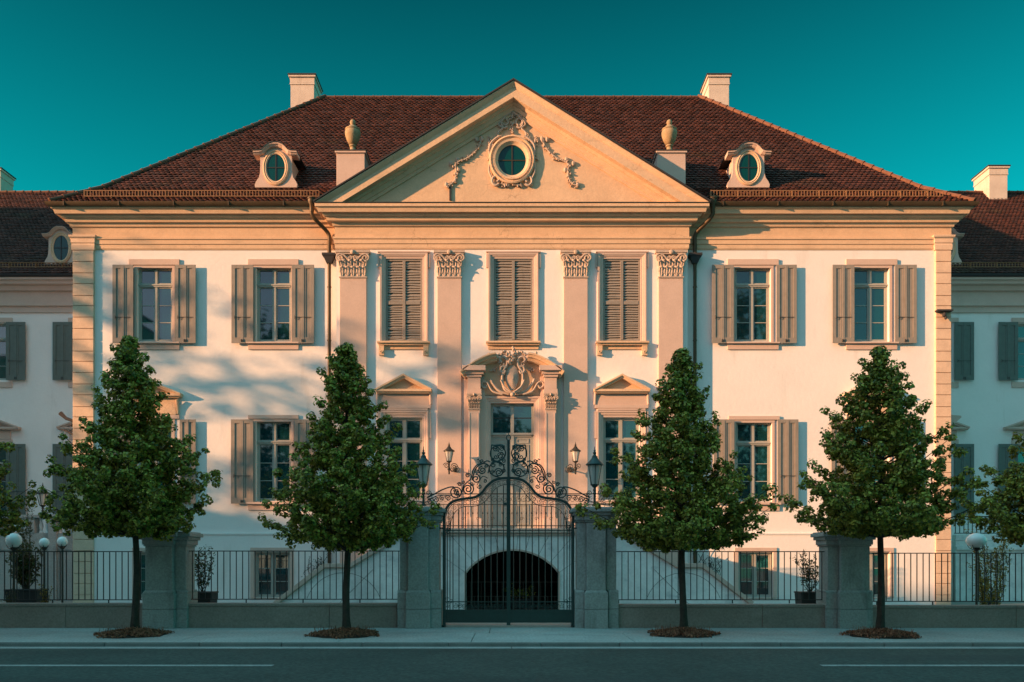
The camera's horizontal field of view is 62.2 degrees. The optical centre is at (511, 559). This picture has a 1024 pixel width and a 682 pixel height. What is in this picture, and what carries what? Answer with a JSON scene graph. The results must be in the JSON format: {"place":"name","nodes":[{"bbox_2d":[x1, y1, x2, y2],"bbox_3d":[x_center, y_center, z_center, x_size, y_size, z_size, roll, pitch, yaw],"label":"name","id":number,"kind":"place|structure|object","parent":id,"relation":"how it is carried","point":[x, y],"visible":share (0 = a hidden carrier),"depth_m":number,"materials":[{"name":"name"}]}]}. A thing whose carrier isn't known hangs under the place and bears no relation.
{"place":"outdoors","nodes":[
{"label":"outdoors","id":0,"kind":"place"},
{"bbox_2d":[3,588,19,602],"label":"potted shrub","id":1,"kind":"object","parent":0,"point":[7,601],"visible":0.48,"depth_m":21.57,"materials":[{"name":"green plant"}]},
{"bbox_2d":[0,514,72,600],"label":"side terrace","id":2,"kind":"structure","parent":0,"point":[37,533],"depth_m":33.00,"materials":[{"name":"stone"}]},
{"bbox_2d":[36,483,48,511],"bbox_3d":[-18.326,-2.376,33.120,0.520,1.266,0.520,0,0,0],"label":"terrace lantern","id":3,"kind":"object","parent":2,"relation":"on","point":[41,497],"visible":0.6,"depth_m":33.01,"materials":[{"name":"glass"}]},
{"bbox_2d":[36,584,52,602],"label":"potted shrub","id":4,"kind":"object","parent":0,"point":[45,597],"visible":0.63,"depth_m":21.57,"materials":[{"name":"green plant"}]},
{"bbox_2d":[0,649,1023,681],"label":"road","id":5,"kind":"structure","parent":0,"point":[546,665],"depth_m":13.46,"materials":[{"name":"grey asphalt"}]},
{"bbox_2d":[0,665,1023,665],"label":"lane marking","id":6,"kind":"object","parent":5,"relation":"on","point":[272,665],"visible":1,"depth_m":13.43,"materials":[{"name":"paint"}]},
{"bbox_2d":[0,627,1023,642],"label":"sidewalk","id":7,"kind":"structure","parent":0,"point":[507,634],"depth_m":17.90,"materials":[{"name":"concrete"}]},
{"bbox_2d":[0,441,37,536],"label":"street tree","id":8,"kind":"object","parent":7,"relation":"on","point":[13,517],"visible":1,"depth_m":18.41,"materials":[{"name":"green plant"}]},
{"bbox_2d":[0,603,142,627],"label":"wall","id":9,"kind":"structure","parent":7,"relation":"on","point":[64,615],"depth_m":19.90,"materials":[{"name":"stone"}]},
{"bbox_2d":[0,551,141,602],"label":"iron fence","id":10,"kind":"object","parent":9,"relation":"on","point":[66,575],"visible":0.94,"depth_m":20.06,"materials":[{"name":"black metal"}]},
{"bbox_2d":[93,626,174,638],"bbox_3d":[-8.089,1.511,17.958,1.644,0.224,1.687,0,0,0],"label":"mulch bed","id":11,"kind":"object","parent":7,"relation":"on","point":[136,632],"visible":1,"depth_m":17.61,"materials":[{"name":"soil"}]},
{"bbox_2d":[37,335,222,628],"bbox_3d":[-8.256,-1.557,17.957,3.748,6.434,3.528,0,0,0],"label":"street tree","id":12,"kind":"object","parent":11,"relation":"on","point":[120,510],"visible":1,"depth_m":17.62,"materials":[{"name":"green plant"}]},
{"bbox_2d":[139,530,202,628],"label":"stone pillar","id":13,"kind":"structure","parent":7,"relation":"on","point":[166,596],"depth_m":19.72,"materials":[{"name":"grey stone"}]},
{"bbox_2d":[188,603,397,627],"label":"wall","id":14,"kind":"structure","parent":7,"relation":"on","point":[273,615],"depth_m":19.90,"materials":[{"name":"stone"}]},
{"bbox_2d":[189,551,399,602],"bbox_3d":[-5.194,0.404,20.070,5.087,1.236,0.036,0,0,0],"label":"iron fence","id":15,"kind":"object","parent":14,"relation":"on","point":[286,575],"visible":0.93,"depth_m":20.06,"materials":[{"name":"black metal"}]},
{"bbox_2d":[303,624,379,638],"bbox_3d":[-3.542,1.514,17.865,1.605,0.228,1.691,0,0,0],"label":"mulch bed","id":16,"kind":"object","parent":7,"relation":"on","point":[348,632],"visible":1,"depth_m":17.59,"materials":[{"name":"soil"}]},
{"bbox_2d":[257,342,440,627],"bbox_3d":[-3.502,-1.486,18.065,3.415,6.292,3.509,0,0,-35],"label":"street tree","id":17,"kind":"object","parent":16,"relation":"on","point":[350,514],"visible":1,"depth_m":17.62,"materials":[{"name":"green plant"}]},
{"bbox_2d":[397,507,447,628],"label":"stone pillar","id":18,"kind":"structure","parent":7,"relation":"on","point":[420,599],"depth_m":19.72,"materials":[{"name":"grey stone"}]},
{"bbox_2d":[416,447,432,505],"bbox_3d":[-2.088,-1.969,20.000,0.415,1.396,0.415,0,0,45],"label":"pillar lantern","id":19,"kind":"object","parent":18,"relation":"on","point":[423,469],"visible":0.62,"depth_m":19.93,"materials":[{"name":"green metal"}]},
{"bbox_2d":[444,623,572,627],"bbox_3d":[-0.082,1.587,20.300,3.054,0.085,0.600,0,0,0],"label":"gate threshold","id":20,"kind":"object","parent":7,"relation":"on","point":[490,625],"visible":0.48,"depth_m":20.00,"materials":[{"name":"grey stone"}]},
{"bbox_2d":[569,507,620,628],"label":"stone pillar","id":21,"kind":"structure","parent":7,"relation":"on","point":[596,599],"depth_m":19.72,"materials":[{"name":"grey stone"}]},
{"bbox_2d":[427,433,589,626],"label":"wrought iron gate","id":22,"kind":"structure","parent":21,"relation":"attached to","point":[508,616],"depth_m":20.04,"materials":[{"name":"black metal"}]},
{"bbox_2d":[584,447,605,505],"bbox_3d":[1.950,-1.969,20.000,0.415,1.396,0.415,0,0,45],"label":"pillar lantern","id":23,"kind":"object","parent":21,"relation":"on","point":[594,464],"visible":0.88,"depth_m":19.93,"materials":[{"name":"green metal"}]},
{"bbox_2d":[647,624,720,637],"bbox_3d":[3.675,1.512,18.084,1.601,0.224,1.665,0,0,0],"label":"mulch bed","id":24,"kind":"object","parent":7,"relation":"on","point":[686,632],"visible":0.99,"depth_m":17.72,"materials":[{"name":"soil"}]},
{"bbox_2d":[575,347,779,626],"bbox_3d":[3.829,-1.439,18.169,3.680,6.198,3.753,0,0,-41],"label":"street tree","id":25,"kind":"object","parent":24,"relation":"on","point":[688,523],"visible":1,"depth_m":17.73,"materials":[{"name":"green plant"}]},
{"bbox_2d":[619,604,824,627],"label":"wall","id":26,"kind":"structure","parent":7,"relation":"on","point":[732,615],"depth_m":19.90,"materials":[{"name":"stone"}]},
{"bbox_2d":[616,551,824,602],"bbox_3d":[4.967,0.416,20.070,5.087,1.236,0.036,0,0,0],"label":"iron fence","id":27,"kind":"object","parent":26,"relation":"on","point":[721,575],"visible":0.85,"depth_m":20.06,"materials":[{"name":"black metal"}]},
{"bbox_2d":[810,531,875,628],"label":"stone pillar","id":28,"kind":"structure","parent":7,"relation":"on","point":[847,597],"depth_m":19.72,"materials":[{"name":"grey stone"}]},
{"bbox_2d":[839,626,921,638],"bbox_3d":[7.775,1.514,17.840,1.658,0.228,1.618,0,0,0],"label":"mulch bed","id":29,"kind":"object","parent":7,"relation":"on","point":[885,633],"visible":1,"depth_m":17.45,"materials":[{"name":"soil"}]},
{"bbox_2d":[777,345,998,628],"bbox_3d":[7.905,-1.434,17.731,4.074,6.188,3.801,0,0,0],"label":"street tree","id":30,"kind":"object","parent":29,"relation":"on","point":[859,513],"visible":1,"depth_m":17.44,"materials":[{"name":"green plant"}]},
{"bbox_2d":[873,605,1023,627],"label":"wall","id":31,"kind":"structure","parent":7,"relation":"on","point":[954,616],"depth_m":19.90,"materials":[{"name":"stone"}]},
{"bbox_2d":[872,553,1023,604],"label":"iron fence","id":32,"kind":"object","parent":31,"relation":"on","point":[953,577],"visible":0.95,"depth_m":20.06,"materials":[{"name":"black metal"}]},
{"bbox_2d":[957,432,1023,546],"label":"street tree","id":33,"kind":"object","parent":7,"relation":"on","point":[1010,526],"visible":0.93,"depth_m":18.27,"materials":[{"name":"green plant"}]},
{"bbox_2d":[0,601,1023,609],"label":"courtyard","id":34,"kind":"structure","parent":0,"point":[952,603],"depth_m":30.45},
{"bbox_2d":[5,533,21,602],"bbox_3d":[-12.453,0.482,21.200,0.373,2.297,0.373,0,0,0],"label":"globe lamp","id":35,"kind":"object","parent":34,"relation":"on","point":[13,541],"visible":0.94,"depth_m":21.14,"materials":[{"name":"white glass"}]},
{"bbox_2d":[16,507,34,588],"bbox_3d":[-17.812,-0.247,30.997,0.774,3.696,0.507,0,0,0],"label":"climbing shrub","id":36,"kind":"object","parent":34,"relation":"on","point":[26,532],"visible":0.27,"depth_m":30.98,"materials":[{"name":"green plant"}]},
{"bbox_2d":[5,540,48,602],"bbox_3d":[-12.976,0.535,22.506,1.080,2.130,0.805,0,0,0],"label":"potted shrub","id":37,"kind":"object","parent":34,"relation":"on","point":[26,574],"visible":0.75,"depth_m":22.38,"materials":[{"name":"green plant"}]},
{"bbox_2d":[0,167,74,532],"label":"side wing","id":38,"kind":"structure","parent":34,"relation":"on","point":[36,324],"depth_m":37.50,"materials":[{"name":"white paint"}]},
{"bbox_2d":[0,324,5,379],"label":"window","id":39,"kind":"structure","parent":38,"relation":"in","point":[2,326],"depth_m":37.66,"materials":[{"name":"glass"}]},
{"bbox_2d":[0,448,5,511],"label":"window","id":40,"kind":"structure","parent":38,"relation":"in","point":[2,453],"depth_m":37.66,"materials":[{"name":"glass"}]},
{"bbox_2d":[39,538,49,588],"bbox_3d":[-13.514,0.499,24.500,0.277,2.262,0.277,0,0,0],"label":"globe lamp","id":41,"kind":"object","parent":34,"relation":"on","point":[44,543],"visible":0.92,"depth_m":24.47,"materials":[{"name":"white glass"}]},
{"bbox_2d":[57,536,67,602],"bbox_3d":[-13.520,0.466,25.500,0.305,2.328,0.305,0,0,0],"label":"globe lamp","id":42,"kind":"object","parent":34,"relation":"on","point":[62,542],"visible":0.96,"depth_m":25.48,"materials":[{"name":"white glass"}]},
{"bbox_2d":[195,546,218,602],"bbox_3d":[-7.897,0.610,21.607,0.658,1.981,0.647,0,0,0],"label":"potted shrub","id":43,"kind":"object","parent":34,"relation":"on","point":[202,592],"visible":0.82,"depth_m":21.56,"materials":[{"name":"green plant"}]},
{"bbox_2d":[44,73,979,604],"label":"mansion","id":44,"kind":"structure","parent":34,"relation":"on","point":[548,281],"depth_m":29.89,"materials":[{"name":"white paint"}]},
{"bbox_2d":[141,552,144,596],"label":"window","id":45,"kind":"structure","parent":44,"relation":"in","point":[142,553],"depth_m":30.12,"materials":[{"name":"glass"}]},
{"bbox_2d":[138,268,171,341],"bbox_3d":[-12.642,-9.047,30.155,1.245,2.660,0.150,0,0,0],"label":"window","id":46,"kind":"structure","parent":44,"relation":"in","point":[155,284],"depth_m":30.17,"materials":[{"name":"glass"}]},
{"bbox_2d":[139,425,171,496],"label":"window","id":47,"kind":"structure","parent":44,"relation":"in","point":[170,434],"depth_m":30.17,"materials":[{"name":"glass"}]},
{"bbox_2d":[256,552,289,596],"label":"window","id":48,"kind":"structure","parent":44,"relation":"in","point":[258,554],"depth_m":30.12,"materials":[{"name":"glass"}]},
{"bbox_2d":[257,268,290,341],"bbox_3d":[-8.434,-9.047,30.155,1.245,2.660,0.150,0,0,0],"label":"window","id":49,"kind":"structure","parent":44,"relation":"in","point":[273,284],"depth_m":30.17,"materials":[{"name":"glass"}]},
{"bbox_2d":[257,422,290,500],"bbox_3d":[-8.434,-3.509,30.155,1.245,2.868,0.150,0,0,0],"label":"window","id":50,"kind":"structure","parent":44,"relation":"in","point":[273,438],"depth_m":30.17,"materials":[{"name":"glass"}]},
{"bbox_2d":[301,554,327,576],"bbox_3d":[-6.883,0.470,29.835,1.084,1.327,0.096,0,0,0],"label":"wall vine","id":51,"kind":"object","parent":44,"relation":"attached to","point":[320,563],"depth_m":29.82,"materials":[{"name":"green plant"}]},
{"bbox_2d":[345,119,360,148],"bbox_3d":[-5.726,-15.177,30.500,0.560,1.309,0.560,0,0,0],"label":"stone urn","id":52,"kind":"object","parent":44,"relation":"on","point":[352,133],"visible":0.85,"depth_m":30.34,"materials":[{"name":"beige stone"}]},
{"bbox_2d":[387,418,421,499],"bbox_3d":[-3.773,-3.540,29.845,1.270,2.895,0.150,0,0,0],"label":"window","id":53,"kind":"structure","parent":44,"relation":"in","point":[409,438],"depth_m":29.86,"materials":[{"name":"glass"}]},
{"bbox_2d":[443,444,458,473],"bbox_3d":[-2.056,-3.466,29.178,0.396,1.116,0.888,0,0,22],"label":"wall lantern","id":54,"kind":"object","parent":44,"relation":"attached to","point":[448,450],"depth_m":28.91,"materials":[{"name":"glass"}]},
{"bbox_2d":[489,135,534,184],"bbox_3d":[0.000,-13.972,29.630,1.633,1.728,0.160,0,0,0],"label":"round window frame","id":55,"kind":"structure","parent":44,"relation":"in","point":[512,158],"depth_m":29.61,"materials":[{"name":"stone"}]},
{"bbox_2d":[565,442,580,473],"bbox_3d":[2.079,-3.466,29.182,0.395,1.116,0.890,0,0,-21],"label":"wall lantern","id":56,"kind":"object","parent":44,"relation":"attached to","point":[575,451],"depth_m":28.90,"materials":[{"name":"glass"}]},
{"bbox_2d":[603,418,638,499],"bbox_3d":[3.829,-3.540,29.845,1.270,2.895,0.150,0,0,0],"label":"window","id":57,"kind":"structure","parent":44,"relation":"in","point":[616,431],"depth_m":29.86,"materials":[{"name":"glass"}]},
{"bbox_2d":[661,119,676,148],"bbox_3d":[5.659,-15.177,30.500,0.560,1.309,0.560,0,0,0],"label":"stone urn","id":58,"kind":"object","parent":44,"relation":"on","point":[669,133],"visible":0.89,"depth_m":30.34,"materials":[{"name":"beige stone"}]},
{"bbox_2d":[698,549,720,574],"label":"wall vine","id":59,"kind":"object","parent":44,"relation":"attached to","point":[711,567],"depth_m":29.82,"materials":[{"name":"green plant"}]},
{"bbox_2d":[735,268,769,341],"bbox_3d":[8.519,-9.047,30.155,1.264,2.660,0.150,0,0,0],"label":"window","id":60,"kind":"structure","parent":44,"relation":"in","point":[752,285],"depth_m":30.17,"materials":[{"name":"glass"}]},
{"bbox_2d":[736,423,770,501],"bbox_3d":[8.557,-3.481,30.155,1.264,2.849,0.150,0,0,0],"label":"window","id":61,"kind":"structure","parent":44,"relation":"in","point":[753,440],"depth_m":30.17,"materials":[{"name":"glass"}]},
{"bbox_2d":[739,552,770,596],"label":"window","id":62,"kind":"structure","parent":44,"relation":"in","point":[743,554],"depth_m":30.12,"materials":[{"name":"glass"}]},
{"bbox_2d":[854,426,886,501],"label":"window","id":63,"kind":"structure","parent":44,"relation":"in","point":[861,426],"depth_m":30.17,"materials":[{"name":"glass"}]},
{"bbox_2d":[854,268,887,341],"bbox_3d":[12.708,-9.047,30.155,1.264,2.660,0.150,0,0,0],"label":"window","id":64,"kind":"structure","parent":44,"relation":"in","point":[870,284],"depth_m":30.17,"materials":[{"name":"glass"}]},
{"bbox_2d":[870,552,887,596],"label":"window","id":65,"kind":"structure","parent":44,"relation":"in","point":[871,555],"depth_m":30.09,"materials":[{"name":"glass"}]},
{"bbox_2d":[794,549,818,603],"bbox_3d":[7.619,0.660,21.600,1.094,1.881,0.580,0,0,0],"label":"potted shrub","id":66,"kind":"object","parent":34,"relation":"on","point":[806,593],"visible":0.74,"depth_m":21.56,"materials":[{"name":"green plant"}]},
{"bbox_2d":[966,533,987,604],"bbox_3d":[11.613,0.481,21.200,0.480,2.297,0.480,0,0,0],"label":"globe lamp","id":67,"kind":"object","parent":34,"relation":"on","point":[976,541],"visible":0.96,"depth_m":21.13,"materials":[{"name":"white glass"}]},
{"bbox_2d":[949,165,1023,549],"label":"side wing","id":68,"kind":"structure","parent":34,"relation":"on","point":[987,328],"depth_m":37.50,"materials":[{"name":"white paint"}]},
{"bbox_2d":[1018,324,1023,379],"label":"window","id":69,"kind":"structure","parent":68,"relation":"in","point":[1020,326],"depth_m":37.66,"materials":[{"name":"glass"}]},
{"bbox_2d":[1018,446,1023,513],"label":"window","id":70,"kind":"structure","parent":68,"relation":"in","point":[1020,458],"depth_m":37.66,"materials":[{"name":"glass"}]},
{"bbox_2d":[964,529,1013,604],"bbox_3d":[13.758,0.352,24.511,1.474,2.505,0.781,0,0,0],"label":"climbing shrub","id":71,"kind":"object","parent":34,"relation":"on","point":[987,562],"visible":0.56,"depth_m":24.49,"materials":[{"name":"green plant"}]},
{"bbox_2d":[973,576,1004,604],"bbox_3d":[12.310,1.018,21.962,0.857,1.174,0.723,0,0,21],"label":"bush","id":72,"kind":"object","parent":34,"relation":"on","point":[981,590],"visible":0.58,"depth_m":21.95,"materials":[{"name":"green plant"}]},
{"bbox_2d":[0,0,1023,190],"label":"sky","id":73,"kind":"structure","parent":0,"point":[93,93],"materials":[{"name":"teal"}]},
{"bbox_2d":[274,493,753,609],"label":"entrance terrace","id":74,"kind":"structure","parent":0,"point":[456,565],"depth_m":26.02,"materials":[{"name":"stone"}]},
{"bbox_2d":[504,586,535,609],"bbox_3d":[0.274,1.174,27.158,1.143,0.853,0.664,0,0,0],"label":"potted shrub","id":75,"kind":"object","parent":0,"point":[516,593],"visible":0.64,"depth_m":27.04,"materials":[{"name":"green plant"}]},
{"bbox_2d":[951,516,1023,600],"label":"side terrace","id":76,"kind":"structure","parent":0,"point":[959,544],"depth_m":33.00,"materials":[{"name":"stone"}]},
{"bbox_3d":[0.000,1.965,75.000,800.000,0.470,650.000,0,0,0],"label":"ground","id":77,"kind":"structure","parent":0,"visible":0},
{"bbox_2d":[0,642,1023,648],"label":"kerb","id":78,"kind":"structure","parent":77,"relation":"on","point":[512,644],"depth_m":16.28,"materials":[{"name":"stone"}]},
{"bbox_2d":[0,647,1023,648],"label":"gutter strip","id":79,"kind":"object","parent":77,"relation":"on","point":[512,647],"visible":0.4,"depth_m":16.08,"materials":[{"name":"grey concrete"}]}
]}

